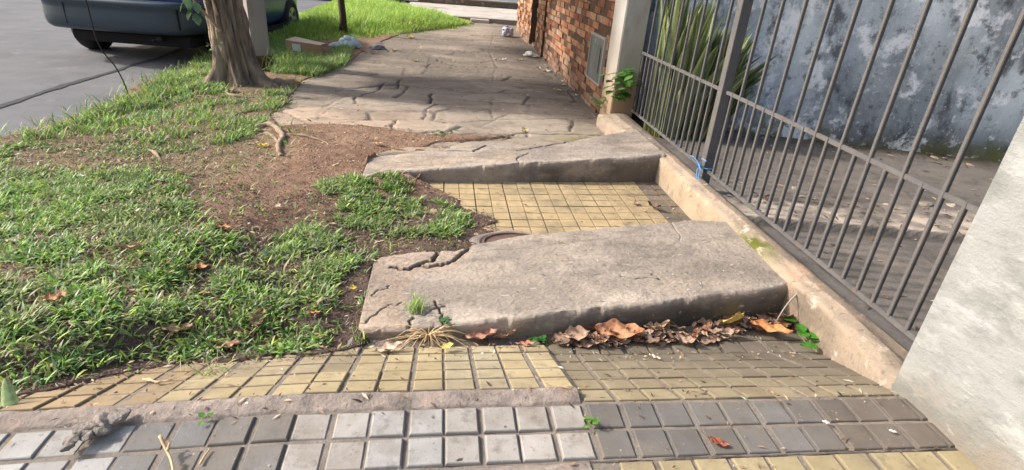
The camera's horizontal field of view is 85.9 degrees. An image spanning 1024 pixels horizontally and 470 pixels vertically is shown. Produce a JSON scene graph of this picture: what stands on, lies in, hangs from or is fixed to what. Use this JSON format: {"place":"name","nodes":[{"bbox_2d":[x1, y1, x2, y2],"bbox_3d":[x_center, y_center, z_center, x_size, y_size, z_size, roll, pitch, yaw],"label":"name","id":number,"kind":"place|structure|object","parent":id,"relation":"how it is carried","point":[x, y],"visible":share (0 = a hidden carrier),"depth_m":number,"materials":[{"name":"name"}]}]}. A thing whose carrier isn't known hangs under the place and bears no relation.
{"place":"outdoors","nodes":[
{"label":"outdoors","id":0,"kind":"place"},
{"bbox_2d":[0,0,332,137],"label":"road","id":1,"kind":"structure","parent":0,"point":[38,52],"depth_m":6.47,"materials":[{"name":"asphalt"}]},
{"bbox_2d":[0,48,182,107],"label":"tar seam","id":2,"kind":"object","parent":1,"relation":"on","point":[59,86],"visible":0.93,"depth_m":5.69,"materials":[{"name":"asphalt"}]},
{"bbox_2d":[41,0,298,51],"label":"parked car","id":3,"kind":"object","parent":1,"relation":"on","point":[166,23],"visible":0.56,"depth_m":6.53,"materials":[{"name":"blue paint"}]},
{"bbox_2d":[0,38,355,145],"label":"grass","id":4,"kind":"structure","parent":0,"point":[195,74],"depth_m":4.69,"materials":[{"name":"plant"}]},
{"bbox_2d":[285,37,332,54],"bbox_3d":[-2.655,-2.502,7.310,0.592,0.227,0.294,6,26,3],"label":"cardboard box","id":5,"kind":"object","parent":4,"relation":"on","point":[305,45],"visible":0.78,"depth_m":7.20,"materials":[{"name":"beige"}]},
{"bbox_2d":[0,137,477,396],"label":"grass","id":6,"kind":"structure","parent":0,"point":[67,191],"depth_m":2.44,"materials":[{"name":"plant"}]},
{"bbox_2d":[114,240,149,247],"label":"fallen leaf","id":7,"kind":"object","parent":6,"relation":"on","point":[123,245],"visible":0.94,"depth_m":2.38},
{"bbox_2d":[185,262,209,268],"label":"fallen leaf","id":8,"kind":"object","parent":6,"relation":"on","point":[201,265],"visible":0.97,"depth_m":2.36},
{"bbox_2d":[249,308,265,327],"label":"fallen leaf","id":9,"kind":"object","parent":6,"relation":"on","point":[256,314],"visible":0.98,"depth_m":2.12,"materials":[{"name":"plant"}]},
{"bbox_2d":[0,3,527,401],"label":"soil","id":10,"kind":"structure","parent":0,"point":[339,130],"depth_m":3.11,"materials":[{"name":"soil"}]},
{"bbox_2d":[39,290,67,300],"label":"fallen leaf","id":11,"kind":"object","parent":10,"relation":"on","point":[52,296],"visible":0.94,"depth_m":2.00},
{"bbox_2d":[156,323,192,332],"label":"fallen leaf","id":12,"kind":"object","parent":10,"relation":"on","point":[171,327],"visible":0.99,"depth_m":2.01,"materials":[{"name":"plant"}]},
{"bbox_2d":[0,81,399,380],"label":"thatch","id":13,"kind":"object","parent":10,"relation":"on","point":[107,262],"visible":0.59,"depth_m":2.49,"materials":[{"name":"green plant"}]},
{"bbox_2d":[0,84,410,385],"bbox_3d":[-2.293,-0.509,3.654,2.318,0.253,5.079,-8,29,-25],"label":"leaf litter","id":14,"kind":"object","parent":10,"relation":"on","point":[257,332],"visible":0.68,"depth_m":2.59,"materials":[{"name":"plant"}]},
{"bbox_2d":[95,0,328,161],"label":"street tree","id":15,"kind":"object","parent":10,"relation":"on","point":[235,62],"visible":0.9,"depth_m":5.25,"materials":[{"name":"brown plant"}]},
{"bbox_2d":[85,0,127,91],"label":"cable","id":16,"kind":"object","parent":15,"relation":"hanging from","point":[100,46],"visible":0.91,"depth_m":4.85,"materials":[{"name":"black plastic"}]},
{"bbox_2d":[0,84,452,349],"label":"broad leaves","id":17,"kind":"object","parent":10,"relation":"on","point":[182,304],"visible":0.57,"depth_m":2.67,"materials":[{"name":"green plant"}]},
{"bbox_2d":[213,339,240,349],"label":"fallen leaf","id":18,"kind":"object","parent":10,"relation":"on","point":[231,343],"visible":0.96,"depth_m":2.01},
{"bbox_2d":[0,83,512,385],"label":"straw bits","id":19,"kind":"object","parent":10,"relation":"on","point":[157,343],"visible":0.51,"depth_m":3.04,"materials":[{"name":"plant"}]},
{"bbox_2d":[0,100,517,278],"bbox_3d":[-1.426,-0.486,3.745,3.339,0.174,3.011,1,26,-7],"label":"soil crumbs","id":20,"kind":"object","parent":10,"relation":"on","point":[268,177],"visible":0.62,"depth_m":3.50,"materials":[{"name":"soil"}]},
{"bbox_2d":[243,0,274,70],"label":"utility pole","id":21,"kind":"object","parent":10,"relation":"on","point":[255,10],"visible":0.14,"depth_m":6.22,"materials":[{"name":"concrete"}]},
{"bbox_2d":[262,45,323,73],"bbox_3d":[-2.501,-2.020,6.260,0.899,0.293,0.776,19,29,27],"label":"grass tuft","id":22,"kind":"object","parent":10,"relation":"on","point":[295,62],"visible":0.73,"depth_m":6.22,"materials":[{"name":"plant"}]},
{"bbox_2d":[338,0,347,34],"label":"young tree","id":23,"kind":"object","parent":10,"relation":"on","point":[342,17],"visible":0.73,"depth_m":9.43,"materials":[{"name":"brown plant"}]},
{"bbox_2d":[339,35,360,47],"bbox_3d":[-2.382,-2.833,8.043,0.330,0.167,0.231,1,26,-7],"label":"plastic bag","id":24,"kind":"object","parent":10,"relation":"on","point":[345,39],"visible":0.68,"depth_m":7.98,"materials":[{"name":"plastic"}]},
{"bbox_2d":[271,23,604,156],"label":"footpath","id":25,"kind":"structure","parent":10,"relation":"on","point":[537,116],"depth_m":5.76,"materials":[{"name":"concrete"}]},
{"bbox_2d":[369,44,386,49],"bbox_3d":[-1.974,-2.772,8.101,0.265,0.076,0.149,1,26,-7],"label":"plastic bag","id":26,"kind":"object","parent":25,"relation":"on","point":[377,47],"visible":1,"depth_m":8.06,"materials":[{"name":"grey"}]},
{"bbox_2d":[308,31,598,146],"bbox_3d":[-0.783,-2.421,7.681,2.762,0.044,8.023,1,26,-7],"label":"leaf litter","id":27,"kind":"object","parent":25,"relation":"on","point":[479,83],"visible":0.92,"depth_m":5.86,"materials":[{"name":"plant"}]},
{"bbox_2d":[455,16,516,24],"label":"kerb","id":28,"kind":"structure","parent":25,"relation":"on","point":[504,21],"depth_m":13.20,"materials":[{"name":"concrete"}]},
{"bbox_2d":[502,26,513,35],"bbox_3d":[-0.082,-4.066,10.947,0.237,0.188,0.208,1,26,-7],"label":"plastic bag","id":29,"kind":"object","parent":25,"relation":"on","point":[507,30],"visible":1,"depth_m":10.89,"materials":[{"name":"grey"}]},
{"bbox_2d":[523,51,538,56],"bbox_3d":[0.301,-2.869,8.696,0.251,0.081,0.169,1,26,-7],"label":"plastic bag","id":30,"kind":"object","parent":25,"relation":"on","point":[530,53],"visible":1,"depth_m":8.65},
{"bbox_2d":[534,0,615,113],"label":"brick wall","id":31,"kind":"structure","parent":25,"relation":"on","point":[572,39],"depth_m":6.40,"materials":[{"name":"brick"}]},
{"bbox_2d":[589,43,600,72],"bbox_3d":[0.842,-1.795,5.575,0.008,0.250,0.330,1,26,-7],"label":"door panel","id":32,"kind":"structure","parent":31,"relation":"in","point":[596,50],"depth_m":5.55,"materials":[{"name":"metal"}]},
{"bbox_2d":[587,34,603,82],"bbox_3d":[0.858,-1.790,5.580,0.025,0.420,0.530,1,26,-7],"label":"meter door","id":33,"kind":"structure","parent":31,"relation":"in","point":[596,40],"depth_m":5.56,"materials":[{"name":"metal"}]},
{"bbox_2d":[418,0,517,9],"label":"boundary wall","id":34,"kind":"structure","parent":10,"relation":"on","point":[495,4],"depth_m":16.89,"materials":[{"name":"paint"}]},
{"bbox_2d":[470,18,488,23],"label":"ramp block","id":35,"kind":"structure","parent":10,"relation":"on","point":[485,21],"depth_m":12.88,"materials":[{"name":"concrete"}]},
{"bbox_2d":[0,317,979,469],"bbox_3d":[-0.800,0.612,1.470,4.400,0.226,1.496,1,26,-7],"label":"tiled crossing","id":36,"kind":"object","parent":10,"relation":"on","point":[735,375],"visible":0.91,"depth_m":1.59,"materials":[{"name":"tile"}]},
{"bbox_2d":[1,378,18,406],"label":"green husk","id":37,"kind":"object","parent":36,"relation":"on","point":[9,397],"visible":1,"depth_m":1.53,"materials":[{"name":"green plant"}]},
{"bbox_2d":[59,442,74,451],"bbox_3d":[-1.096,0.522,1.355,0.021,0.020,0.033,25,33,36],"label":"rubble","id":38,"kind":"object","parent":36,"relation":"on","point":[67,446],"visible":1,"depth_m":1.35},
{"bbox_2d":[62,434,79,445],"bbox_3d":[-1.098,0.514,1.371,0.036,0.025,0.030,-11,30,-29],"label":"rubble","id":39,"kind":"object","parent":36,"relation":"on","point":[75,438],"visible":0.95,"depth_m":1.36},
{"bbox_2d":[72,424,89,440],"bbox_3d":[-1.095,0.504,1.399,0.057,0.030,0.034,11,27,12],"label":"rubble","id":40,"kind":"object","parent":36,"relation":"on","point":[79,430],"visible":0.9,"depth_m":1.39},
{"bbox_2d":[81,430,94,441],"bbox_3d":[-1.069,0.508,1.388,0.022,0.022,0.036,5,26,0],"label":"rubble","id":41,"kind":"object","parent":36,"relation":"on","point":[89,435],"visible":1,"depth_m":1.38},
{"bbox_2d":[83,420,99,429],"bbox_3d":[-1.081,0.495,1.420,0.052,0.037,0.044,7,26,5],"label":"rubble","id":42,"kind":"object","parent":36,"relation":"on","point":[90,425],"visible":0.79,"depth_m":1.41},
{"bbox_2d":[92,427,109,436],"bbox_3d":[-1.054,0.500,1.407,0.046,0.022,0.031,8,26,7],"label":"rubble","id":43,"kind":"object","parent":36,"relation":"on","point":[98,431],"visible":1,"depth_m":1.40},
{"bbox_2d":[93,412,111,433],"bbox_3d":[-1.060,0.487,1.429,0.041,0.037,0.071,-20,35,-41],"label":"rubble","id":44,"kind":"object","parent":36,"relation":"on","point":[101,419],"visible":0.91,"depth_m":1.42,"materials":[{"name":"stone"}]},
{"bbox_2d":[107,407,130,425],"bbox_3d":[-1.044,0.481,1.451,0.050,0.024,0.071,20,30,29],"label":"rubble","id":45,"kind":"object","parent":36,"relation":"on","point":[116,416],"visible":0.98,"depth_m":1.44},
{"bbox_2d":[142,378,172,383],"bbox_3d":[-1.106,0.452,1.702,0.102,0.028,0.039,7,26,5],"label":"straw","id":46,"kind":"object","parent":36,"relation":"on","point":[152,380],"visible":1,"depth_m":1.70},
{"bbox_2d":[158,435,173,469],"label":"twig","id":47,"kind":"object","parent":36,"relation":"on","point":[165,447],"visible":1,"depth_m":1.36,"materials":[{"name":"wood"}]},
{"bbox_2d":[198,412,213,424],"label":"weed","id":48,"kind":"object","parent":36,"relation":"on","point":[202,414],"visible":1,"depth_m":1.47,"materials":[{"name":"green plant"}]},
{"bbox_2d":[180,350,249,377],"bbox_3d":[-0.993,0.422,1.818,0.203,0.043,0.183,-17,33,-37],"label":"grass tuft","id":49,"kind":"object","parent":36,"relation":"on","point":[212,369],"visible":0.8,"depth_m":1.81,"materials":[{"name":"plant"}]},
{"bbox_2d":[0,387,580,431],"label":"mortar band","id":50,"kind":"object","parent":36,"relation":"on","point":[163,412],"visible":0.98,"depth_m":1.54,"materials":[{"name":"concrete"}]},
{"bbox_2d":[369,341,402,351],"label":"fallen leaf","id":51,"kind":"object","parent":36,"relation":"on","point":[388,346],"visible":1,"depth_m":2.04,"materials":[{"name":"plant"}]},
{"bbox_2d":[383,323,472,349],"bbox_3d":[-0.316,0.398,2.132,0.381,0.069,0.164,1,26,-7],"label":"dry grass tuft","id":52,"kind":"object","parent":36,"relation":"on","point":[433,334],"visible":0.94,"depth_m":2.14,"materials":[{"name":"plant"}]},
{"bbox_2d":[437,342,453,348],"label":"fallen leaf","id":53,"kind":"object","parent":36,"relation":"on","point":[445,345],"visible":1,"depth_m":2.06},
{"bbox_2d":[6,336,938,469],"bbox_3d":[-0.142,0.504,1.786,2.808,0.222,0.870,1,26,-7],"label":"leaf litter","id":54,"kind":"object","parent":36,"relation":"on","point":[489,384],"visible":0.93,"depth_m":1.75,"materials":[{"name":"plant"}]},
{"bbox_2d":[460,327,497,338],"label":"fallen leaf","id":55,"kind":"object","parent":36,"relation":"on","point":[481,335],"visible":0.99,"depth_m":2.19,"materials":[{"name":"plant"}]},
{"bbox_2d":[488,328,516,339],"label":"fallen leaf","id":56,"kind":"object","parent":36,"relation":"on","point":[498,334],"visible":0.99,"depth_m":2.20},
{"bbox_2d":[514,340,535,344],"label":"fallen leaf","id":57,"kind":"object","parent":36,"relation":"on","point":[525,343],"visible":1,"depth_m":2.16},
{"bbox_2d":[462,462,591,469],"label":"mortar band","id":58,"kind":"object","parent":36,"relation":"on","point":[578,466],"visible":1,"depth_m":1.41,"materials":[{"name":"concrete"}]},
{"bbox_2d":[528,335,548,344],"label":"weed","id":59,"kind":"object","parent":36,"relation":"on","point":[541,339],"visible":0.95,"depth_m":2.21,"materials":[{"name":"green plant"}]},
{"bbox_2d":[553,333,575,344],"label":"dry leaf","id":60,"kind":"object","parent":36,"relation":"on","point":[564,339],"visible":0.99,"depth_m":2.20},
{"bbox_2d":[571,339,595,347],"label":"dry leaf","id":61,"kind":"object","parent":36,"relation":"on","point":[584,343],"visible":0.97,"depth_m":2.22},
{"bbox_2d":[583,416,599,427],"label":"weed","id":62,"kind":"object","parent":36,"relation":"on","point":[593,421],"visible":1,"depth_m":1.54,"materials":[{"name":"green plant"}]},
{"bbox_2d":[590,334,609,343],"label":"dry leaf","id":63,"kind":"object","parent":36,"relation":"on","point":[597,342],"visible":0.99,"depth_m":2.22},
{"bbox_2d":[600,334,619,347],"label":"dry leaf","id":64,"kind":"object","parent":36,"relation":"on","point":[612,340],"visible":0.96,"depth_m":2.22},
{"bbox_2d":[637,327,655,342],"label":"dry leaf","id":65,"kind":"object","parent":36,"relation":"on","point":[647,336],"visible":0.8,"depth_m":2.27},
{"bbox_2d":[653,339,670,346],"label":"dry leaf","id":66,"kind":"object","parent":36,"relation":"on","point":[661,343],"visible":0.71,"depth_m":2.27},
{"bbox_2d":[646,337,663,342],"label":"dry leaf","id":67,"kind":"object","parent":66,"relation":"on","point":[651,340],"visible":1,"depth_m":2.25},
{"bbox_2d":[664,337,676,342],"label":"dry leaf","id":68,"kind":"object","parent":36,"relation":"on","point":[672,340],"visible":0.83,"depth_m":2.29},
{"bbox_2d":[660,327,679,339],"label":"dry leaf","id":69,"kind":"object","parent":68,"relation":"on","point":[670,334],"visible":1,"depth_m":2.29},
{"bbox_2d":[694,317,713,325],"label":"dry leaf","id":70,"kind":"object","parent":36,"relation":"on","point":[702,320],"visible":0.84,"depth_m":2.40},
{"bbox_2d":[701,321,711,331],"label":"dry leaf","id":71,"kind":"object","parent":36,"relation":"on","point":[707,326],"visible":1,"depth_m":2.36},
{"bbox_2d":[707,327,723,333],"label":"dry leaf","id":72,"kind":"object","parent":71,"relation":"on","point":[714,330],"visible":0.99,"depth_m":2.34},
{"bbox_2d":[700,338,715,343],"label":"dry leaf","id":73,"kind":"object","parent":36,"relation":"on","point":[705,341],"visible":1,"depth_m":2.30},
{"bbox_2d":[706,435,728,446],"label":"fallen leaf","id":74,"kind":"object","parent":36,"relation":"on","point":[718,440],"visible":1,"depth_m":1.52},
{"bbox_2d":[589,448,957,462],"bbox_3d":[0.747,0.609,1.514,1.100,0.015,0.015,1,26,-7],"label":"mortar band","id":75,"kind":"object","parent":36,"relation":"on","point":[789,454],"visible":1,"depth_m":1.51,"materials":[{"name":"concrete"}]},
{"bbox_2d":[783,315,818,348],"bbox_3d":[1.270,0.424,2.353,0.182,0.057,0.233,1,26,-7],"label":"weed","id":76,"kind":"object","parent":36,"relation":"on","point":[801,329],"visible":0.59,"depth_m":2.32,"materials":[{"name":"green plant"}]},
{"label":"dry leaf","id":77,"kind":"object","parent":36,"relation":"on","visible":0},
{"bbox_2d":[779,319,791,325],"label":"dry leaf","id":78,"kind":"object","parent":77,"relation":"on","point":[785,322],"visible":0.89,"depth_m":2.44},
{"label":"dry leaf","id":79,"kind":"object","parent":36,"relation":"on","visible":0},
{"bbox_2d":[564,325,589,340],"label":"dry leaf","id":80,"kind":"object","parent":79,"relation":"on","point":[579,331],"visible":1,"depth_m":2.22,"materials":[{"name":"plant"}]},
{"bbox_2d":[363,129,664,182],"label":"pavement slab","id":81,"kind":"structure","parent":10,"relation":"on","point":[634,155],"depth_m":3.93,"materials":[{"name":"concrete"}]},
{"bbox_2d":[516,0,538,43],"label":"brick column","id":82,"kind":"structure","parent":10,"relation":"on","point":[526,23],"depth_m":10.35,"materials":[{"name":"brick"}]},
{"bbox_2d":[402,181,691,242],"bbox_3d":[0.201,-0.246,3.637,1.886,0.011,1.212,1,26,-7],"label":"tiled footpath","id":83,"kind":"structure","parent":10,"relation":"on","point":[583,206],"depth_m":3.56,"materials":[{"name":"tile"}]},
{"bbox_2d":[469,230,532,243],"bbox_3d":[0.008,0.048,3.004,0.515,0.032,0.356,1,26,-7],"label":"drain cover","id":84,"kind":"object","parent":83,"relation":"on","point":[492,236],"visible":0.21,"depth_m":3.05,"materials":[{"name":"metal"}]},
{"bbox_2d":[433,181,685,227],"bbox_3d":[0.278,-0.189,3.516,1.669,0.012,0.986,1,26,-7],"label":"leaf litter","id":85,"kind":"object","parent":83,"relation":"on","point":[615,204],"visible":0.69,"depth_m":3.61,"materials":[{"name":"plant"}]},
{"bbox_2d":[359,220,787,339],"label":"pavement slab","id":86,"kind":"structure","parent":10,"relation":"on","point":[480,302],"depth_m":2.47,"materials":[{"name":"concrete"}]},
{"bbox_2d":[402,292,427,315],"bbox_3d":[-0.397,0.278,2.249,0.111,0.084,0.153,12,27,15],"label":"grass tuft","id":87,"kind":"object","parent":86,"relation":"on","point":[412,307],"visible":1,"depth_m":2.26,"materials":[{"name":"plant"}]},
{"bbox_2d":[439,316,449,325],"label":"weed","id":88,"kind":"object","parent":86,"relation":"on","point":[443,319],"visible":1,"depth_m":2.19,"materials":[{"name":"green plant"}]},
{"bbox_2d":[387,221,756,311],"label":"leaf litter","id":89,"kind":"object","parent":86,"relation":"on","point":[585,266],"visible":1,"depth_m":2.56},
{"bbox_2d":[718,311,744,324],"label":"dry leaf","id":90,"kind":"object","parent":86,"relation":"on","point":[739,315],"visible":0.97,"depth_m":2.37,"materials":[{"name":"plant"}]},
{"bbox_2d":[596,113,908,388],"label":"wall","id":91,"kind":"structure","parent":10,"relation":"on","point":[848,334],"depth_m":2.44,"materials":[{"name":"paint"}]},
{"bbox_2d":[599,0,651,117],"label":"gate pillar","id":92,"kind":"structure","parent":91,"relation":"on","point":[628,30],"depth_m":4.92,"materials":[{"name":"white paint"}]},
{"bbox_2d":[586,93,606,108],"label":"weed","id":93,"kind":"object","parent":92,"relation":"attached to","point":[597,101],"visible":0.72,"depth_m":5.25,"materials":[{"name":"green plant"}]},
{"bbox_2d":[598,68,643,101],"bbox_3d":[1.000,-1.332,4.892,0.401,0.298,0.314,-18,34,-38],"label":"weed","id":94,"kind":"object","parent":92,"relation":"attached to","point":[628,83],"visible":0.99,"depth_m":4.87,"materials":[{"name":"green plant"}]},
{"bbox_2d":[776,294,796,319],"bbox_3d":[1.224,0.309,2.427,0.156,0.105,0.007,-16,33,-36],"label":"stick","id":95,"kind":"object","parent":91,"relation":"on","point":[793,297],"visible":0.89,"depth_m":2.41,"materials":[{"name":"wood"}]},
{"bbox_2d":[631,0,1023,340],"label":"metal fence","id":96,"kind":"object","parent":91,"relation":"on","point":[731,61],"visible":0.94,"depth_m":2.61,"materials":[{"name":"metal"}]},
{"bbox_2d":[690,155,712,179],"bbox_3d":[1.266,-0.429,3.625,0.142,0.189,0.208,1,26,-7],"label":"string","id":97,"kind":"object","parent":96,"relation":"attached to","point":[700,166],"visible":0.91,"depth_m":3.59,"materials":[{"name":"blue"}]},
{"bbox_2d":[268,0,480,41],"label":"grass","id":98,"kind":"structure","parent":0,"point":[366,18],"depth_m":10.47,"materials":[{"name":"plant"}]},
{"bbox_2d":[389,0,417,2],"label":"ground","id":99,"kind":"structure","parent":0,"point":[406,1],"depth_m":21.58,"materials":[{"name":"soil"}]},
{"bbox_2d":[409,2,517,19],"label":"driveway","id":100,"kind":"structure","parent":0,"point":[480,12],"depth_m":15.09,"materials":[{"name":"concrete"}]},
{"bbox_2d":[634,120,1000,350],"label":"courtyard floor","id":101,"kind":"structure","parent":0,"point":[966,180],"depth_m":3.62,"materials":[{"name":"concrete"}]},
{"bbox_2d":[643,0,776,140],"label":"snake plant","id":102,"kind":"object","parent":101,"relation":"on","point":[754,76],"visible":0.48,"depth_m":4.65,"materials":[{"name":"green plant"}]},
{"bbox_2d":[631,0,1023,161],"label":"courtyard wall","id":103,"kind":"structure","parent":101,"relation":"on","point":[989,30],"depth_m":4.87,"materials":[{"name":"paint"}]},
{"bbox_2d":[727,130,992,329],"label":"leaf litter","id":104,"kind":"object","parent":101,"relation":"on","point":[871,239],"visible":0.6,"depth_m":3.65,"materials":[{"name":"plant"}]},
{"bbox_2d":[919,201,932,206],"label":"rubble","id":105,"kind":"object","parent":101,"relation":"on","point":[926,203],"visible":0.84,"depth_m":3.78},
{"bbox_2d":[890,117,1023,469],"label":"gate pillar","id":106,"kind":"structure","parent":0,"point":[958,383],"depth_m":1.52,"materials":[{"name":"grey paint"}]},
{"label":"dry leaf","id":107,"kind":"object","parent":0,"visible":0},
{"bbox_2d":[743,318,792,333],"bbox_3d":[1.094,0.390,2.372,0.212,0.033,0.055,14,45,18],"label":"dry leaf","id":108,"kind":"object","parent":107,"relation":"on","point":[764,324],"visible":0.99,"depth_m":2.37,"materials":[{"name":"plant"}]},
{"label":"dry leaf","id":109,"kind":"object","parent":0,"visible":0},
{"bbox_2d":[762,311,794,317],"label":"dry leaf","id":110,"kind":"object","parent":109,"relation":"on","point":[782,315],"visible":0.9,"depth_m":2.44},
{"label":"dry leaf","id":111,"kind":"object","parent":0,"visible":0},
{"bbox_2d":[615,336,630,340],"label":"dry leaf","id":112,"kind":"object","parent":111,"relation":"on","point":[620,339],"visible":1,"depth_m":2.24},
{"bbox_2d":[584,318,643,338],"bbox_3d":[0.414,0.388,2.258,0.255,0.041,0.095,4,46,-1],"label":"dry leaf","id":113,"kind":"object","parent":112,"relation":"on","point":[616,325],"visible":1,"depth_m":2.26,"materials":[{"name":"plant"}]},
{"label":"dry leaf","id":114,"kind":"object","parent":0,"visible":0},
{"bbox_2d":[639,321,663,330],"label":"dry leaf","id":115,"kind":"object","parent":114,"relation":"on","point":[653,328],"visible":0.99,"depth_m":2.32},
{"bbox_2d":[648,320,674,327],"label":"dry leaf","id":116,"kind":"object","parent":115,"relation":"on","point":[664,323],"visible":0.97,"depth_m":2.33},
{"label":"dry leaf","id":117,"kind":"object","parent":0,"visible":0},
{"bbox_2d":[676,334,699,342],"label":"dry leaf","id":118,"kind":"object","parent":117,"relation":"on","point":[684,339],"visible":1,"depth_m":2.27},
{"label":"dry leaf","id":119,"kind":"object","parent":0,"visible":0},
{"bbox_2d":[717,327,734,335],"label":"dry leaf","id":120,"kind":"object","parent":119,"relation":"on","point":[728,329],"visible":1,"depth_m":2.34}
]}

